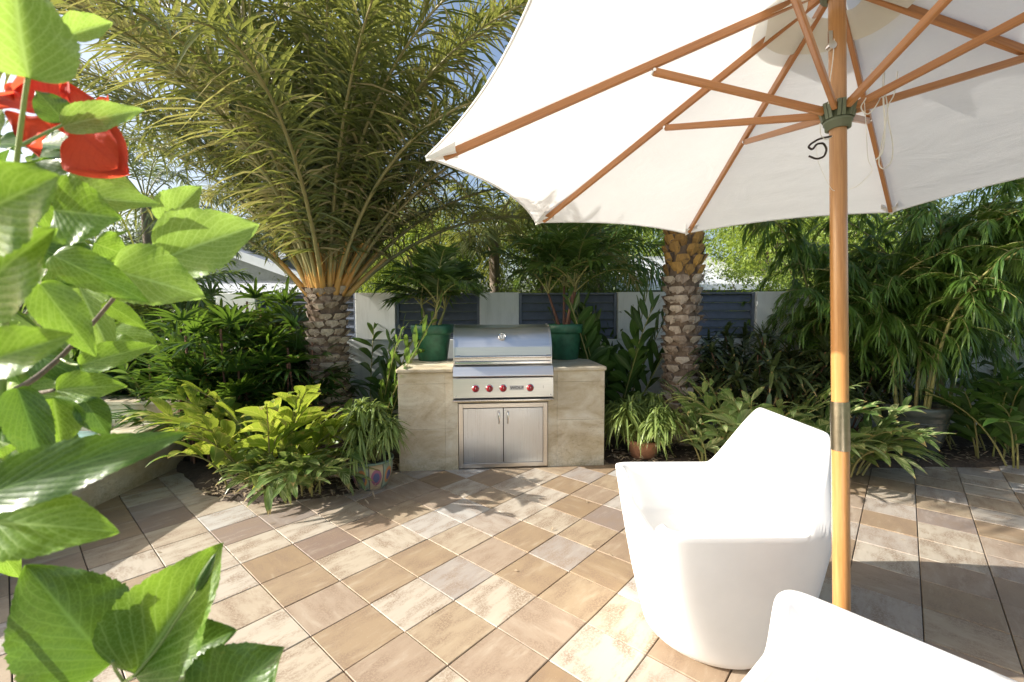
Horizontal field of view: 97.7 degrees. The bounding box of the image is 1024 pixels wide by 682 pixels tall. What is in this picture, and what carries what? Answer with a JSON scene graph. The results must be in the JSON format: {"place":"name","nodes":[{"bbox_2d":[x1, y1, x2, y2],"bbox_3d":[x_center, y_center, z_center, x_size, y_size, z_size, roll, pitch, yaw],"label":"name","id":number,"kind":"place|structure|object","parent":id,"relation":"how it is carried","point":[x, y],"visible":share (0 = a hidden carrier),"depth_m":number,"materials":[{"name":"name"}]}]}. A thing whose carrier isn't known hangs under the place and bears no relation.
{"place":"outdoors","nodes":[
{"label":"outdoors","id":0,"kind":"place"},
{"bbox_2d":[2,109,263,260],"bbox_3d":[-8.070,-1.984,10.045,4.794,5.827,4.738,0,4,0],"label":"background palm","id":1,"kind":"object","parent":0,"point":[146,220],"visible":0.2,"depth_m":9.97,"materials":[{"name":"green plant"}]},
{"bbox_2d":[176,436,398,503],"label":"soil","id":2,"kind":"structure","parent":0,"point":[197,473],"depth_m":3.87,"materials":[{"name":"brown soil"}]},
{"bbox_2d":[42,311,189,428],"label":"lady palm","id":3,"kind":"object","parent":2,"relation":"on","point":[123,391],"visible":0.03,"depth_m":4.81,"materials":[{"name":"green plant"}]},
{"bbox_2d":[102,353,216,396],"bbox_3d":[-3.772,0.512,5.221,1.853,1.259,1.841,0,4,0],"label":"shell ginger","id":4,"kind":"object","parent":2,"relation":"on","point":[134,385],"visible":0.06,"depth_m":4.50,"materials":[{"name":"green plant"}]},
{"bbox_2d":[108,275,369,463],"bbox_3d":[-2.860,0.186,4.878,2.623,1.953,2.323,-1,4,-18],"label":"lady palm","id":5,"kind":"object","parent":2,"relation":"on","point":[247,355],"visible":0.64,"depth_m":4.41,"materials":[{"name":"green plant"}]},
{"bbox_2d":[120,379,389,488],"bbox_3d":[-2.091,0.762,3.824,2.023,0.928,1.601,-1,4,-10],"label":"variegated ginger","id":6,"kind":"object","parent":2,"relation":"on","point":[273,425],"visible":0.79,"depth_m":3.63,"materials":[{"name":"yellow plant"}]},
{"bbox_2d":[213,438,379,514],"bbox_3d":[-1.831,1.017,3.604,1.267,0.464,0.887,2,4,25],"label":"variegated ginger","id":7,"kind":"object","parent":2,"relation":"on","point":[281,475],"visible":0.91,"depth_m":3.44,"materials":[{"name":"green plant"}]},
{"bbox_2d":[0,0,645,448],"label":"date palm","id":8,"kind":"object","parent":2,"relation":"on","point":[318,180],"visible":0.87,"depth_m":3.93,"materials":[{"name":"green plant"}]},
{"bbox_2d":[350,294,442,416],"bbox_3d":[-1.360,0.316,4.980,0.727,1.664,1.802,-3,5,-36],"label":"shell ginger","id":9,"kind":"object","parent":2,"relation":"on","point":[382,389],"visible":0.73,"depth_m":4.82,"materials":[{"name":"green plant"}]},
{"bbox_2d":[0,0,1021,313],"label":"sky","id":10,"kind":"structure","parent":0,"point":[86,55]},
{"bbox_2d":[0,459,1023,681],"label":"patio","id":11,"kind":"structure","parent":0,"point":[410,576],"depth_m":2.61,"materials":[{"name":"beige tile"}]},
{"bbox_2d":[71,395,197,506],"bbox_3d":[-5.612,1.024,2.750,4.770,0.640,3.960,0,4,0],"label":"raised spa","id":12,"kind":"object","parent":11,"relation":"on","point":[115,484],"visible":0.17,"depth_m":4.02,"materials":[{"name":"stone"}]},
{"bbox_2d":[0,0,284,681],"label":"hibiscus bush","id":13,"kind":"object","parent":11,"relation":"on","point":[66,282],"visible":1,"depth_m":0.44,"materials":[{"name":"green plant"}]},
{"bbox_2d":[334,397,413,490],"bbox_3d":[-1.182,0.864,3.860,0.701,0.786,0.692,0,4,0],"label":"potted plant","id":14,"kind":"object","parent":11,"relation":"on","point":[384,429],"visible":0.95,"depth_m":3.73,"materials":[{"name":"green plant"}]},
{"bbox_2d":[396,358,606,470],"bbox_3d":[-0.118,0.711,4.714,1.998,0.975,0.981,0,4,-5],"label":"stone counter","id":15,"kind":"object","parent":11,"relation":"on","point":[565,427],"visible":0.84,"depth_m":4.28,"materials":[{"name":"stone"}]},
{"bbox_2d":[370,241,488,360],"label":"potted palm","id":16,"kind":"object","parent":15,"relation":"on","point":[431,280],"visible":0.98,"depth_m":4.76,"materials":[{"name":"green plant"}]},
{"bbox_2d":[463,408,502,463],"bbox_3d":[-0.271,0.904,4.255,0.374,0.526,0.069,0,4,-5],"label":"cabinet door","id":17,"kind":"structure","parent":15,"relation":"in","point":[483,427],"depth_m":4.26,"materials":[{"name":"metal"}]},
{"bbox_2d":[453,324,553,401],"bbox_3d":[-0.104,0.187,4.484,0.948,0.714,0.713,0,4,-5],"label":"gas grill","id":18,"kind":"object","parent":15,"relation":"in","point":[504,362],"visible":1,"depth_m":4.22,"materials":[{"name":"metal"}]},
{"bbox_2d":[504,407,542,461],"bbox_3d":[0.110,0.901,4.286,0.373,0.526,0.069,0,4,-5],"label":"cabinet door","id":19,"kind":"structure","parent":15,"relation":"in","point":[523,426],"depth_m":4.29,"materials":[{"name":"metal"}]},
{"bbox_2d":[480,223,644,359],"bbox_3d":[0.529,-0.615,5.056,1.771,1.624,1.721,0,4,0],"label":"potted palm","id":20,"kind":"object","parent":15,"relation":"on","point":[573,251],"visible":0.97,"depth_m":4.80,"materials":[{"name":"green plant"}]},
{"bbox_2d":[159,444,1023,576],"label":"leaf litter","id":21,"kind":"object","parent":11,"relation":"on","point":[369,492],"visible":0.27,"depth_m":3.76,"materials":[{"name":"brown plant"}]},
{"bbox_2d":[615,407,831,669],"bbox_3d":[0.946,0.861,2.135,0.740,1.000,0.859,0,4,0],"label":"garden armchair","id":22,"kind":"object","parent":11,"relation":"on","point":[730,540],"visible":0.94,"depth_m":1.85,"materials":[{"name":"white plastic"}]},
{"bbox_2d":[425,0,1023,611],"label":"patio umbrella","id":23,"kind":"object","parent":11,"relation":"on","point":[685,116],"visible":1,"depth_m":1.63,"materials":[{"name":"fabric"}]},
{"bbox_2d":[741,590,1017,681],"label":"garden armchair","id":24,"kind":"object","parent":11,"relation":"on","point":[812,638],"visible":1,"depth_m":1.23,"materials":[{"name":"white plastic"}]},
{"bbox_2d":[771,241,1023,458],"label":"potted bamboo","id":25,"kind":"object","parent":11,"relation":"on","point":[937,414],"visible":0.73,"depth_m":4.34,"materials":[{"name":"green plant"}]},
{"bbox_2d":[9,468,1023,681],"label":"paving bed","id":26,"kind":"object","parent":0,"point":[732,669],"depth_m":2.64,"materials":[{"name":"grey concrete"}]},
{"bbox_2d":[604,428,1023,468],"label":"soil","id":27,"kind":"structure","parent":0,"point":[962,443],"depth_m":4.51,"materials":[{"name":"brown soil"}]},
{"bbox_2d":[128,291,1023,429],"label":"garden wall","id":28,"kind":"structure","parent":27,"relation":"on","point":[499,308],"depth_m":5.58,"materials":[{"name":"white paint"}]},
{"bbox_2d":[258,293,355,338],"bbox_3d":[-2.566,-0.308,5.656,1.224,0.575,0.070,0,4,0],"label":"fence panel","id":29,"kind":"object","parent":28,"relation":"on","point":[352,326],"visible":0.12,"depth_m":5.64,"materials":[{"name":"grey wood"}]},
{"bbox_2d":[396,293,479,338],"bbox_3d":[-0.930,-0.314,5.656,1.047,0.575,0.070,0,4,0],"label":"fence panel","id":30,"kind":"object","parent":28,"relation":"on","point":[464,314],"visible":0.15,"depth_m":5.64,"materials":[{"name":"grey wood"}]},
{"bbox_2d":[519,293,616,337],"bbox_3d":[0.702,-0.320,5.656,1.227,0.575,0.070,0,4,0],"label":"fence panel","id":31,"kind":"object","parent":28,"relation":"on","point":[606,303],"visible":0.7,"depth_m":5.64,"materials":[{"name":"grey wood"}]},
{"bbox_2d":[698,292,754,337],"bbox_3d":[2.489,-0.326,5.656,1.114,0.575,0.070,0,4,0],"label":"fence panel","id":32,"kind":"object","parent":28,"relation":"on","point":[719,315],"visible":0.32,"depth_m":5.64,"materials":[{"name":"grey wood"}]},
{"bbox_2d":[549,265,665,437],"bbox_3d":[1.067,0.123,5.209,1.307,2.003,1.506,-3,5,-38],"label":"shell ginger","id":33,"kind":"object","parent":27,"relation":"on","point":[623,361],"visible":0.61,"depth_m":4.90,"materials":[{"name":"green plant"}]},
{"bbox_2d":[604,390,693,459],"bbox_3d":[1.289,0.851,4.549,0.982,0.707,1.051,0,4,0],"label":"potted plant","id":34,"kind":"object","parent":27,"relation":"on","point":[645,423],"visible":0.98,"depth_m":4.36,"materials":[{"name":"green plant"}]},
{"bbox_2d":[670,398,732,461],"bbox_3d":[1.988,0.865,4.249,0.996,0.639,0.690,0,4,0],"label":"variegated ginger","id":35,"kind":"object","parent":27,"relation":"on","point":[710,432],"visible":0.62,"depth_m":4.26,"materials":[{"name":"green plant"}]},
{"bbox_2d":[659,318,876,426],"bbox_3d":[2.757,0.433,4.994,2.140,1.404,2.244,0,4,0],"label":"dracaena","id":36,"kind":"object","parent":27,"relation":"on","point":[728,372],"visible":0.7,"depth_m":4.71,"materials":[{"name":"green plant"}]},
{"bbox_2d":[653,370,904,442],"bbox_3d":[2.378,0.741,4.029,1.973,0.914,1.339,0,4,0],"label":"variegated ginger","id":37,"kind":"object","parent":27,"relation":"on","point":[730,414],"visible":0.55,"depth_m":3.96,"materials":[{"name":"green plant"}]},
{"bbox_2d":[773,352,921,430],"bbox_3d":[3.667,0.607,5.060,1.646,1.041,1.599,0,4,0],"label":"dracaena","id":38,"kind":"object","parent":27,"relation":"on","point":[883,384],"visible":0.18,"depth_m":4.78,"materials":[{"name":"green plant"}]},
{"bbox_2d":[732,217,980,409],"bbox_3d":[3.527,-0.143,5.154,2.098,2.522,2.396,0,4,0],"label":"bamboo","id":39,"kind":"object","parent":27,"relation":"on","point":[800,317],"visible":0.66,"depth_m":4.73,"materials":[{"name":"green plant"}]},
{"bbox_2d":[783,395,955,478],"bbox_3d":[2.935,0.856,3.847,1.531,0.704,1.100,0,4,0],"label":"variegated ginger","id":40,"kind":"object","parent":27,"relation":"on","point":[870,444],"visible":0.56,"depth_m":3.74,"materials":[{"name":"green plant"}]},
{"bbox_2d":[794,178,1023,437],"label":"bamboo","id":41,"kind":"object","parent":27,"relation":"on","point":[992,219],"visible":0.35,"depth_m":4.47,"materials":[{"name":"green plant"}]},
{"bbox_2d":[897,362,1023,468],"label":"shell ginger","id":42,"kind":"object","parent":27,"relation":"on","point":[995,412],"visible":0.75,"depth_m":4.19,"materials":[{"name":"green plant"}]},
{"bbox_2d":[955,215,1023,356],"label":"bamboo","id":43,"kind":"object","parent":27,"relation":"on","point":[1011,334],"visible":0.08,"depth_m":5.20,"materials":[{"name":"green plant"}]},
{"bbox_2d":[948,350,1023,399],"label":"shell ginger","id":44,"kind":"object","parent":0,"point":[984,361],"visible":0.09,"depth_m":5.13,"materials":[{"name":"green plant"}]},
{"label":"ground","id":45,"kind":"structure","parent":0,"visible":0},
{"bbox_2d":[19,303,27,313],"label":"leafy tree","id":46,"kind":"object","parent":45,"relation":"on","point":[20,308],"depth_m":17.21,"materials":[{"name":"green plant"}]},
{"bbox_2d":[19,239,254,349],"bbox_3d":[-5.386,-0.230,6.690,2.972,2.750,3.140,0,4,0],"label":"background palm","id":47,"kind":"object","parent":45,"relation":"on","point":[209,276],"visible":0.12,"depth_m":6.71,"materials":[{"name":"green plant"}]},
{"bbox_2d":[89,188,226,245],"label":"leafy tree","id":48,"kind":"object","parent":45,"relation":"on","point":[137,233],"visible":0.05,"depth_m":19.43,"materials":[{"name":"green plant"}]},
{"bbox_2d":[119,299,215,335],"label":"shrub","id":49,"kind":"object","parent":45,"relation":"on","point":[135,307],"visible":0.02,"depth_m":6.45,"materials":[{"name":"green plant"}]},
{"bbox_2d":[199,272,301,312],"bbox_3d":[-3.711,0.160,7.080,2.477,2.576,2.336,-2,4,-23],"label":"shrub","id":50,"kind":"object","parent":45,"relation":"on","point":[272,287],"visible":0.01,"depth_m":6.86,"materials":[{"name":"green plant"}]},
{"bbox_2d":[138,247,369,320],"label":"house","id":51,"kind":"structure","parent":45,"relation":"on","point":[251,263],"depth_m":15.22,"materials":[{"name":"grey paint"}]},
{"bbox_2d":[229,212,281,256],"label":"leafy tree","id":52,"kind":"object","parent":45,"relation":"on","point":[247,246],"visible":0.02,"depth_m":17.25,"materials":[{"name":"green plant"}]},
{"bbox_2d":[291,209,487,295],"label":"leafy tree","id":53,"kind":"object","parent":45,"relation":"on","point":[378,279],"depth_m":15.16,"materials":[{"name":"green plant"}]},
{"bbox_2d":[386,265,460,320],"bbox_3d":[-1.431,0.124,6.849,2.224,2.719,2.356,0,4,0],"label":"shrub","id":54,"kind":"object","parent":45,"relation":"on","point":[417,288],"depth_m":6.73,"materials":[{"name":"green plant"}]},
{"bbox_2d":[355,204,506,320],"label":"leafy tree","id":55,"kind":"object","parent":45,"relation":"on","point":[375,278],"visible":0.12,"depth_m":11.48,"materials":[{"name":"green plant"}]},
{"bbox_2d":[386,175,594,291],"bbox_3d":[-0.351,-1.100,8.649,3.772,4.192,3.767,0,4,0],"label":"background palm","id":56,"kind":"object","parent":45,"relation":"on","point":[494,268],"visible":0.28,"depth_m":8.20,"materials":[{"name":"green plant"}]},
{"bbox_2d":[461,273,536,311],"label":"shrub","id":57,"kind":"object","parent":45,"relation":"on","point":[508,290],"depth_m":6.98,"materials":[{"name":"green plant"}]},
{"bbox_2d":[458,194,658,311],"bbox_3d":[1.093,-1.842,12.511,6.165,5.311,5.723,0,4,0],"label":"leafy tree","id":58,"kind":"object","parent":45,"relation":"on","point":[506,244],"visible":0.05,"depth_m":11.63,"materials":[{"name":"green plant"}]},
{"bbox_2d":[502,260,648,339],"bbox_3d":[0.945,0.023,6.907,2.912,2.817,2.792,3,5,43],"label":"shrub","id":59,"kind":"object","parent":45,"relation":"on","point":[593,287],"visible":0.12,"depth_m":6.56,"materials":[{"name":"green plant"}]},
{"bbox_2d":[512,223,665,311],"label":"background palm","id":60,"kind":"object","parent":45,"relation":"on","point":[623,229],"visible":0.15,"depth_m":8.00,"materials":[{"name":"green plant"}]},
{"bbox_2d":[499,39,765,445],"bbox_3d":[1.940,-1.339,5.177,4.802,5.160,4.569,0,4,0],"label":"date palm","id":61,"kind":"object","parent":45,"relation":"on","point":[684,266],"visible":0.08,"depth_m":4.75,"materials":[{"name":"brown plant"}]},
{"bbox_2d":[547,226,738,261],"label":"leafy tree","id":62,"kind":"object","parent":45,"relation":"on","point":[649,236],"visible":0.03,"depth_m":17.41,"materials":[{"name":"green plant"}]},
{"bbox_2d":[568,256,785,319],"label":"house","id":63,"kind":"structure","parent":45,"relation":"on","point":[707,287],"depth_m":13.53,"materials":[{"name":"grey paint"}]},
{"bbox_2d":[651,238,812,302],"bbox_3d":[4.298,-0.331,8.236,3.821,3.734,3.866,0,4,0],"label":"shrub","id":64,"kind":"object","parent":45,"relation":"on","point":[768,286],"visible":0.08,"depth_m":8.08,"materials":[{"name":"green plant"}]},
{"bbox_2d":[703,213,907,291],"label":"leafy tree","id":65,"kind":"object","parent":45,"relation":"on","point":[731,244],"visible":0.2,"depth_m":14.14,"materials":[{"name":"green plant"}]},
{"bbox_2d":[723,192,989,286],"bbox_3d":[12.739,-3.062,16.660,9.335,8.546,10.424,2,4,30],"label":"leafy tree","id":66,"kind":"object","parent":45,"relation":"on","point":[933,227],"visible":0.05,"depth_m":14.56,"materials":[{"name":"green plant"}]},
{"bbox_2d":[768,212,1014,336],"bbox_3d":[6.546,-0.579,8.363,3.728,3.792,3.596,0,4,0],"label":"shrub","id":67,"kind":"object","parent":45,"relation":"on","point":[828,240],"visible":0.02,"depth_m":7.93,"materials":[{"name":"green plant"}]},
{"bbox_2d":[930,179,1023,331],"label":"leafy tree","id":68,"kind":"object","parent":45,"relation":"on","point":[1020,195],"visible":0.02,"depth_m":15.58,"materials":[{"name":"green plant"}]}
]}

